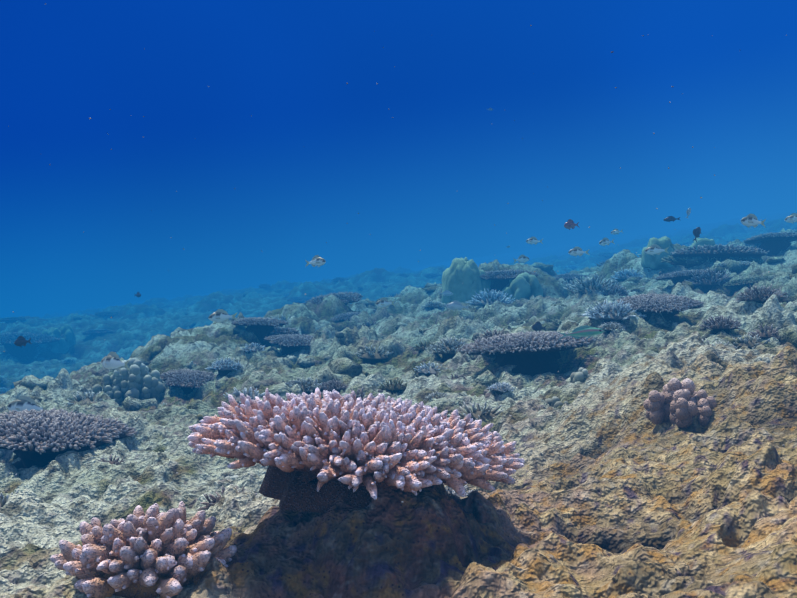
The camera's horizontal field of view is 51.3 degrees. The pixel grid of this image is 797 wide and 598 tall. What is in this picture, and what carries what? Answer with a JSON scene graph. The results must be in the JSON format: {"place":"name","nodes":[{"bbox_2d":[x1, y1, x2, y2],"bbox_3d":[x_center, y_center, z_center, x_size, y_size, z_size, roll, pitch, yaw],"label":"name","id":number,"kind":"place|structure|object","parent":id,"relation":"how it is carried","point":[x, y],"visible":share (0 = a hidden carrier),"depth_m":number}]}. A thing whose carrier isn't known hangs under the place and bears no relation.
{"place":"outdoors","nodes":[
{"label":"outdoors","id":0,"kind":"place"},
{"bbox_2d":[14,336,30,346],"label":"dark fish","id":1,"kind":"object","parent":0,"point":[20,341],"visible":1,"depth_m":4.52},
{"bbox_2d":[7,396,50,411],"bbox_3d":[-1.323,0.388,2.974,0.161,0.081,0.055,5,2,1],"label":"fish","id":2,"kind":"object","parent":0,"point":[22,403],"visible":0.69,"depth_m":2.97},
{"bbox_2d":[101,352,129,371],"bbox_3d":[-1.074,0.241,3.151,0.161,0.081,0.055,2,3,30],"label":"fish","id":3,"kind":"object","parent":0,"point":[110,360],"visible":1,"depth_m":3.15},
{"bbox_2d":[187,361,195,368],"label":"knob coral","id":4,"kind":"object","parent":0,"point":[189,365],"visible":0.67,"depth_m":5.16},
{"bbox_2d":[208,309,237,323],"bbox_3d":[-0.889,0.089,4.211,0.150,0.076,0.052,-2,3,-23],"label":"fish","id":5,"kind":"object","parent":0,"point":[219,315],"visible":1,"depth_m":4.20},
{"bbox_2d":[225,475,237,479],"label":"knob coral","id":6,"kind":"object","parent":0,"point":[234,477],"visible":0.02,"depth_m":2.16},
{"bbox_2d":[286,354,300,363],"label":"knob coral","id":7,"kind":"object","parent":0,"point":[293,359],"visible":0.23,"depth_m":5.00},
{"bbox_2d":[305,255,325,267],"bbox_3d":[-0.482,-0.215,4.805,0.151,0.076,0.052,-4,0,31],"label":"fish","id":8,"kind":"object","parent":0,"point":[318,260],"visible":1,"depth_m":4.79},
{"bbox_2d":[3,3,786,509],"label":"floating particles","id":9,"kind":"object","parent":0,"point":[433,321],"visible":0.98,"depth_m":1.55},
{"bbox_2d":[0,208,796,597],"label":"reef ground","id":10,"kind":"structure","parent":0,"point":[612,492],"depth_m":1.95},
{"bbox_2d":[0,495,6,507],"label":"coral","id":11,"kind":"object","parent":10,"relation":"on","point":[2,503],"visible":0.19,"depth_m":2.04},
{"bbox_2d":[0,387,9,392],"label":"table coral","id":12,"kind":"object","parent":10,"relation":"on","point":[3,390],"visible":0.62,"depth_m":11.93},
{"bbox_2d":[0,489,18,501],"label":"coral","id":13,"kind":"object","parent":10,"relation":"on","point":[1,496],"visible":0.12,"depth_m":2.05},
{"bbox_2d":[0,317,26,323],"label":"table coral","id":14,"kind":"object","parent":10,"relation":"on","point":[7,320],"visible":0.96,"depth_m":22.72},
{"bbox_2d":[0,332,60,359],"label":"table coral","id":15,"kind":"object","parent":10,"relation":"on","point":[7,340],"visible":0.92,"depth_m":15.70},
{"bbox_2d":[37,324,75,353],"bbox_3d":[-6.717,0.839,16.329,0.766,0.683,0.618,0,2,-1],"label":"coral boulder","id":16,"kind":"object","parent":10,"relation":"on","point":[65,343],"visible":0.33,"depth_m":16.13},
{"bbox_2d":[60,358,75,363],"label":"reef coral","id":17,"kind":"object","parent":10,"relation":"on","point":[68,361],"visible":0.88,"depth_m":15.00},
{"bbox_2d":[0,407,137,468],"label":"table coral","id":18,"kind":"object","parent":10,"relation":"on","point":[31,438],"visible":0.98,"depth_m":2.60},
{"bbox_2d":[63,391,114,405],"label":"coral","id":19,"kind":"object","parent":10,"relation":"on","point":[79,397],"visible":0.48,"depth_m":3.85},
{"bbox_2d":[81,329,115,336],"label":"table coral","id":20,"kind":"object","parent":10,"relation":"on","point":[95,332],"visible":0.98,"depth_m":17.70},
{"bbox_2d":[94,311,118,317],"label":"table coral","id":21,"kind":"object","parent":10,"relation":"on","point":[112,314],"visible":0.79,"depth_m":22.84},
{"bbox_2d":[97,454,125,464],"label":"coral","id":22,"kind":"object","parent":10,"relation":"on","point":[113,461],"visible":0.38,"depth_m":2.47},
{"bbox_2d":[92,358,165,402],"bbox_3d":[-1.368,0.433,4.213,0.359,0.261,0.324,0,2,-1],"label":"coral","id":23,"kind":"object","parent":10,"relation":"on","point":[137,381],"visible":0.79,"depth_m":4.16},
{"bbox_2d":[50,501,236,597],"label":"coral","id":24,"kind":"object","parent":10,"relation":"on","point":[153,552],"visible":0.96,"depth_m":1.07},
{"bbox_2d":[160,368,217,394],"bbox_3d":[-1.128,0.505,4.431,0.357,0.235,0.443,3,4,-10],"label":"table coral","id":25,"kind":"object","parent":10,"relation":"on","point":[187,381],"visible":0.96,"depth_m":4.35},
{"bbox_2d":[197,414,214,420],"bbox_3d":[-0.721,0.456,3.080,0.138,0.061,0.099,1,2,32],"label":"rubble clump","id":26,"kind":"object","parent":10,"relation":"on","point":[199,416],"visible":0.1,"depth_m":3.06},
{"bbox_2d":[205,357,243,375],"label":"coral","id":27,"kind":"object","parent":10,"relation":"on","point":[225,367],"visible":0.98,"depth_m":4.45},
{"bbox_2d":[197,484,256,509],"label":"coral","id":28,"kind":"object","parent":10,"relation":"on","point":[216,499],"visible":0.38,"depth_m":1.78},
{"bbox_2d":[223,387,270,404],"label":"coral","id":29,"kind":"object","parent":10,"relation":"on","point":[246,393],"visible":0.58,"depth_m":3.12},
{"bbox_2d":[240,342,264,353],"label":"coral","id":30,"kind":"object","parent":10,"relation":"on","point":[252,348],"visible":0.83,"depth_m":5.33},
{"bbox_2d":[231,317,288,346],"bbox_3d":[-1.042,0.294,6.241,0.427,0.316,0.383,0,2,3],"label":"table coral","id":31,"kind":"object","parent":10,"relation":"on","point":[261,328],"visible":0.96,"depth_m":6.16},
{"bbox_2d":[257,284,270,288],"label":"reef coral","id":32,"kind":"object","parent":10,"relation":"on","point":[264,286],"visible":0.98,"depth_m":28.72},
{"bbox_2d":[271,315,288,326],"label":"reef coral","id":33,"kind":"object","parent":10,"relation":"on","point":[283,318],"visible":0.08,"depth_m":7.44},
{"bbox_2d":[270,326,300,335],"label":"coral","id":34,"kind":"object","parent":10,"relation":"on","point":[278,330],"visible":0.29,"depth_m":6.38},
{"bbox_2d":[264,334,312,354],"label":"table coral","id":35,"kind":"object","parent":10,"relation":"on","point":[288,344],"visible":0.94,"depth_m":5.50},
{"bbox_2d":[287,296,311,302],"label":"table coral","id":36,"kind":"object","parent":10,"relation":"on","point":[299,299],"visible":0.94,"depth_m":20.63},
{"bbox_2d":[285,376,322,394],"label":"coral","id":37,"kind":"object","parent":10,"relation":"on","point":[308,387],"visible":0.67,"depth_m":3.63},
{"bbox_2d":[302,292,362,304],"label":"table coral","id":38,"kind":"object","parent":10,"relation":"on","point":[345,298],"visible":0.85,"depth_m":8.29},
{"bbox_2d":[318,379,349,392],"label":"coral","id":39,"kind":"object","parent":10,"relation":"on","point":[335,385],"visible":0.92,"depth_m":3.51},
{"bbox_2d":[331,277,345,282],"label":"reef coral","id":40,"kind":"object","parent":10,"relation":"on","point":[338,279],"visible":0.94,"depth_m":24.27},
{"bbox_2d":[335,332,343,338],"bbox_3d":[-0.350,0.218,5.006,0.083,0.048,0.080,-1,2,-29],"label":"rubble clump","id":41,"kind":"object","parent":10,"relation":"on","point":[338,335],"visible":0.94,"depth_m":4.97},
{"bbox_2d":[331,311,360,321],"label":"table coral","id":42,"kind":"object","parent":10,"relation":"on","point":[342,317],"visible":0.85,"depth_m":7.80},
{"bbox_2d":[187,387,524,513],"bbox_3d":[-0.055,0.227,1.271,0.521,0.159,0.418,8,3,-13],"label":"table coral","id":43,"kind":"object","parent":10,"relation":"on","point":[327,451],"visible":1,"depth_m":1.17},
{"bbox_2d":[350,387,378,400],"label":"coral","id":44,"kind":"object","parent":10,"relation":"on","point":[361,393],"visible":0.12,"depth_m":2.94},
{"bbox_2d":[357,320,379,328],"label":"coral","id":45,"kind":"object","parent":10,"relation":"on","point":[367,324],"visible":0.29,"depth_m":7.05},
{"bbox_2d":[354,345,392,364],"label":"coral","id":46,"kind":"object","parent":10,"relation":"on","point":[374,357],"visible":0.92,"depth_m":4.46},
{"bbox_2d":[375,298,394,308],"bbox_3d":[-0.080,0.026,5.090,0.141,0.071,0.048,-3,3,-30],"label":"fish","id":47,"kind":"object","parent":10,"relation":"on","point":[383,302],"visible":1,"depth_m":5.08},
{"bbox_2d":[377,377,407,393],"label":"coral","id":48,"kind":"object","parent":10,"relation":"on","point":[393,388],"visible":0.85,"depth_m":3.31},
{"bbox_2d":[4,231,796,421],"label":"rocks","id":49,"kind":"object","parent":10,"relation":"on","point":[347,366],"visible":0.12,"depth_m":4.35},
{"bbox_2d":[396,273,408,277],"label":"reef coral","id":50,"kind":"object","parent":10,"relation":"on","point":[404,275],"visible":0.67,"depth_m":24.91},
{"bbox_2d":[413,340,435,352],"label":"coral","id":51,"kind":"object","parent":10,"relation":"on","point":[421,347],"visible":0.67,"depth_m":4.26},
{"bbox_2d":[413,362,446,376],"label":"coral","id":52,"kind":"object","parent":10,"relation":"on","point":[426,370],"visible":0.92,"depth_m":3.63},
{"bbox_2d":[424,273,441,277],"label":"table coral","id":53,"kind":"object","parent":10,"relation":"on","point":[432,275],"visible":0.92,"depth_m":23.70},
{"bbox_2d":[422,301,444,309],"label":"reef coral","id":54,"kind":"object","parent":10,"relation":"on","point":[434,305],"visible":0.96,"depth_m":7.84},
{"bbox_2d":[424,391,446,400],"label":"coral","id":55,"kind":"object","parent":10,"relation":"on","point":[435,396],"visible":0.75,"depth_m":2.93},
{"bbox_2d":[425,337,468,362],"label":"coral","id":56,"kind":"object","parent":10,"relation":"on","point":[446,349],"visible":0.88,"depth_m":3.80},
{"bbox_2d":[446,372,467,379],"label":"coral","id":57,"kind":"object","parent":10,"relation":"on","point":[456,377],"visible":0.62,"depth_m":3.32},
{"bbox_2d":[446,300,468,310],"bbox_3d":[0.332,0.040,4.628,0.140,0.062,0.046,4,3,15],"label":"fish","id":58,"kind":"object","parent":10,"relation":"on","point":[454,305],"visible":1,"depth_m":4.63},
{"bbox_2d":[445,485,472,496],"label":"coral","id":59,"kind":"object","parent":10,"relation":"on","point":[450,490],"visible":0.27,"depth_m":1.74},
{"bbox_2d":[441,257,490,305],"bbox_3d":[0.651,-0.113,8.081,0.433,0.600,0.475,2,3,42],"label":"coral boulder","id":60,"kind":"object","parent":10,"relation":"on","point":[463,281],"visible":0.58,"depth_m":7.90},
{"bbox_2d":[448,402,503,422],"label":"coral","id":61,"kind":"object","parent":10,"relation":"on","point":[485,413],"visible":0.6,"depth_m":2.52},
{"bbox_2d":[472,332,483,340],"bbox_3d":[0.385,0.182,3.914,0.075,0.052,0.077,0,2,-1],"label":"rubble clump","id":62,"kind":"object","parent":10,"relation":"on","point":[475,335],"visible":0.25,"depth_m":3.89},
{"bbox_2d":[483,389,490,397],"bbox_3d":[0.341,0.337,2.894,0.087,0.045,0.084,0,2,-1],"label":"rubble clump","id":63,"kind":"object","parent":10,"relation":"on","point":[486,394],"visible":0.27,"depth_m":2.87},
{"bbox_2d":[466,288,514,307],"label":"reef coral","id":64,"kind":"object","parent":10,"relation":"on","point":[489,298],"visible":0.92,"depth_m":7.22},
{"bbox_2d":[477,329,503,338],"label":"coral","id":65,"kind":"object","parent":10,"relation":"on","point":[490,334],"visible":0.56,"depth_m":3.85},
{"bbox_2d":[487,382,513,394],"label":"coral","id":66,"kind":"object","parent":10,"relation":"on","point":[499,389],"visible":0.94,"depth_m":2.86},
{"bbox_2d":[479,269,538,291],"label":"table coral","id":67,"kind":"object","parent":10,"relation":"on","point":[501,278],"visible":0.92,"depth_m":7.97},
{"bbox_2d":[501,272,542,299],"bbox_3d":[1.169,-0.086,7.895,0.378,0.337,0.357,-1,2,-18],"label":"coral boulder","id":68,"kind":"object","parent":10,"relation":"on","point":[525,285],"visible":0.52,"depth_m":7.77},
{"bbox_2d":[517,318,528,323],"bbox_3d":[0.896,0.167,5.832,0.138,0.062,0.108,0,2,-1],"label":"rubble clump","id":69,"kind":"object","parent":10,"relation":"on","point":[523,319],"visible":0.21,"depth_m":5.81},
{"bbox_2d":[457,331,595,376],"bbox_3d":[0.559,0.292,3.519,0.514,0.319,0.552,2,3,39],"label":"table coral","id":70,"kind":"object","parent":10,"relation":"on","point":[533,353],"visible":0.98,"depth_m":3.40},
{"bbox_2d":[532,321,546,331],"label":"dark fish","id":71,"kind":"object","parent":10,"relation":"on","point":[536,326],"visible":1,"depth_m":3.82},
{"bbox_2d":[545,396,567,407],"bbox_3d":[0.499,0.332,2.567,0.109,0.060,0.113,0,2,9],"label":"rubble clump","id":72,"kind":"object","parent":10,"relation":"on","point":[555,402],"visible":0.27,"depth_m":2.56},
{"bbox_2d":[545,317,579,330],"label":"coral","id":73,"kind":"object","parent":10,"relation":"on","point":[556,325],"visible":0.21,"depth_m":5.03},
{"bbox_2d":[554,273,587,282],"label":"table coral","id":74,"kind":"object","parent":10,"relation":"on","point":[569,276],"visible":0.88,"depth_m":9.82},
{"bbox_2d":[564,265,577,269],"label":"table coral","id":75,"kind":"object","parent":10,"relation":"on","point":[572,267],"visible":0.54,"depth_m":26.09},
{"bbox_2d":[570,367,590,382],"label":"knob coral","id":76,"kind":"object","parent":10,"relation":"on","point":[582,375],"visible":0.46,"depth_m":2.87},
{"bbox_2d":[563,273,624,293],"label":"reef coral","id":77,"kind":"object","parent":10,"relation":"on","point":[583,286],"visible":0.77,"depth_m":6.61},
{"bbox_2d":[594,260,605,266],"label":"reef coral","id":78,"kind":"object","parent":10,"relation":"on","point":[601,263],"visible":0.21,"depth_m":11.62},
{"bbox_2d":[597,251,617,261],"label":"table coral","id":79,"kind":"object","parent":10,"relation":"on","point":[607,255],"visible":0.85,"depth_m":24.77},
{"bbox_2d":[598,322,624,333],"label":"coral","id":80,"kind":"object","parent":10,"relation":"on","point":[610,327],"visible":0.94,"depth_m":3.67},
{"bbox_2d":[582,299,646,322],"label":"coral","id":81,"kind":"object","parent":10,"relation":"on","point":[605,312],"visible":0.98,"depth_m":4.00},
{"bbox_2d":[600,283,629,296],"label":"reef coral","id":82,"kind":"object","parent":10,"relation":"on","point":[621,292],"visible":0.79,"depth_m":6.49},
{"bbox_2d":[611,268,642,280],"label":"coral","id":83,"kind":"object","parent":10,"relation":"on","point":[624,275],"visible":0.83,"depth_m":8.35},
{"bbox_2d":[630,288,644,291],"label":"rubble clump","id":84,"kind":"object","parent":10,"relation":"on","point":[636,289],"visible":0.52,"depth_m":7.51},
{"bbox_2d":[641,236,676,270],"bbox_3d":[2.624,-0.447,8.363,0.361,0.376,0.304,0,2,-1],"label":"coral boulder","id":85,"kind":"object","parent":10,"relation":"on","point":[651,262],"visible":0.56,"depth_m":8.26},
{"bbox_2d":[617,293,703,323],"bbox_3d":[1.314,0.111,4.177,0.431,0.262,0.512,2,8,15],"label":"table coral","id":86,"kind":"object","parent":10,"relation":"on","point":[669,307],"visible":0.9,"depth_m":4.08},
{"bbox_2d":[643,378,716,428],"bbox_3d":[0.622,0.229,1.827,0.138,0.110,0.146,-1,2,-21],"label":"coral","id":87,"kind":"object","parent":10,"relation":"on","point":[683,403],"visible":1,"depth_m":1.80},
{"bbox_2d":[654,269,715,288],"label":"table coral","id":88,"kind":"object","parent":10,"relation":"on","point":[676,277],"visible":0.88,"depth_m":6.51},
{"bbox_2d":[689,238,714,248],"bbox_3d":[3.115,-0.521,8.502,0.266,0.228,0.239,1,2,23],"label":"coral boulder","id":89,"kind":"object","parent":10,"relation":"on","point":[705,241],"visible":0.25,"depth_m":8.43},
{"bbox_2d":[685,267,734,293],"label":"reef coral","id":90,"kind":"object","parent":10,"relation":"on","point":[708,281],"visible":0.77,"depth_m":6.33},
{"bbox_2d":[661,256,764,265],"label":"table coral","id":91,"kind":"object","parent":10,"relation":"on","point":[680,261],"visible":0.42,"depth_m":7.38},
{"bbox_2d":[670,244,768,260],"bbox_3d":[2.892,-0.309,7.453,0.870,0.361,0.808,1,0,-34],"label":"table coral","id":92,"kind":"object","parent":10,"relation":"on","point":[722,252],"visible":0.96,"depth_m":7.24},
{"bbox_2d":[702,338,737,349],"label":"coral","id":93,"kind":"object","parent":10,"relation":"on","point":[708,343],"visible":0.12,"depth_m":2.50},
{"bbox_2d":[699,315,741,334],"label":"coral","id":94,"kind":"object","parent":10,"relation":"on","point":[719,324],"visible":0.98,"depth_m":3.19},
{"bbox_2d":[714,289,727,295],"bbox_3d":[2.405,-0.031,6.230,0.151,0.085,0.166,2,3,37],"label":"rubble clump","id":95,"kind":"object","parent":10,"relation":"on","point":[722,291],"visible":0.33,"depth_m":6.18},
{"bbox_2d":[717,261,751,266],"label":"table coral","id":96,"kind":"object","parent":10,"relation":"on","point":[745,263],"visible":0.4,"depth_m":6.88},
{"bbox_2d":[724,336,752,345],"bbox_3d":[1.258,0.163,3.038,0.128,0.061,0.086,1,2,14],"label":"rubble clump","id":97,"kind":"object","parent":10,"relation":"on","point":[732,340],"visible":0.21,"depth_m":3.02},
{"bbox_2d":[723,276,772,289],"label":"table coral","id":98,"kind":"object","parent":10,"relation":"on","point":[740,283],"visible":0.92,"depth_m":6.06},
{"bbox_2d":[733,334,769,348],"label":"coral","id":99,"kind":"object","parent":10,"relation":"on","point":[749,343],"visible":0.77,"depth_m":2.97},
{"bbox_2d":[754,357,769,362],"bbox_3d":[0.979,0.173,2.236,0.038,0.034,0.054,-1,2,-33],"label":"rock","id":100,"kind":"object","parent":10,"relation":"on","point":[766,359],"visible":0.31,"depth_m":2.23},
{"bbox_2d":[735,284,789,303],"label":"coral","id":101,"kind":"object","parent":10,"relation":"on","point":[754,295],"visible":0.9,"depth_m":3.60},
{"bbox_2d":[747,323,779,338],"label":"coral","id":102,"kind":"object","parent":10,"relation":"on","point":[764,333],"visible":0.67,"depth_m":3.02},
{"bbox_2d":[743,232,796,256],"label":"table coral","id":103,"kind":"object","parent":10,"relation":"on","point":[774,244],"visible":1,"depth_m":8.37},
{"bbox_2d":[0,0,796,318],"label":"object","id":104,"kind":"structure","parent":0,"point":[303,150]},
{"bbox_2d":[438,290,452,295],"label":"fish","id":105,"kind":"object","parent":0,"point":[447,293],"visible":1,"depth_m":6.64},
{"bbox_2d":[513,255,528,262],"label":"fish","id":106,"kind":"object","parent":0,"point":[522,258],"visible":1,"depth_m":6.36},
{"bbox_2d":[526,237,542,244],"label":"fish","id":107,"kind":"object","parent":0,"point":[534,240],"visible":1,"depth_m":6.26},
{"bbox_2d":[564,219,579,229],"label":"red fish","id":108,"kind":"object","parent":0,"point":[570,224],"visible":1,"depth_m":6.70},
{"bbox_2d":[568,247,588,256],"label":"fish","id":109,"kind":"object","parent":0,"point":[575,251],"visible":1,"depth_m":5.41},
{"bbox_2d":[558,325,603,338],"bbox_3d":[0.655,0.122,2.992,0.171,0.050,0.052,-6,1,9],"label":"wrasse","id":110,"kind":"object","parent":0,"point":[584,331],"visible":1,"depth_m":2.99},
{"bbox_2d":[599,238,614,245],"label":"fish","id":111,"kind":"object","parent":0,"point":[604,241],"visible":1,"depth_m":6.29},
{"bbox_2d":[611,229,622,234],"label":"fish","id":112,"kind":"object","parent":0,"point":[615,231],"visible":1,"depth_m":8.00},
{"bbox_2d":[644,244,668,255],"bbox_3d":[1.610,-0.304,5.175,0.151,0.076,0.052,-2,1,16],"label":"fish","id":113,"kind":"object","parent":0,"point":[652,249],"visible":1,"depth_m":5.17},
{"bbox_2d":[664,216,679,221],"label":"fish","id":114,"kind":"object","parent":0,"point":[670,218],"visible":1,"depth_m":6.40},
{"bbox_2d":[692,227,701,241],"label":"dark fish","id":115,"kind":"object","parent":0,"point":[696,232],"visible":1,"depth_m":5.19},
{"bbox_2d":[741,214,765,227],"bbox_3d":[1.764,-0.386,4.126,0.151,0.076,0.052,3,1,-16],"label":"fish","id":116,"kind":"object","parent":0,"point":[749,220],"visible":1,"depth_m":4.12},
{"bbox_2d":[785,213,796,223],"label":"fish","id":117,"kind":"object","parent":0,"point":[792,218],"visible":1,"depth_m":5.23},
{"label":"reef table coral","id":118,"kind":"object","parent":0,"visible":0},
{"bbox_2d":[0,375,8,383],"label":"reef coral","id":119,"kind":"object","parent":118,"relation":"on","point":[1,378],"visible":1,"depth_m":12.20}
]}

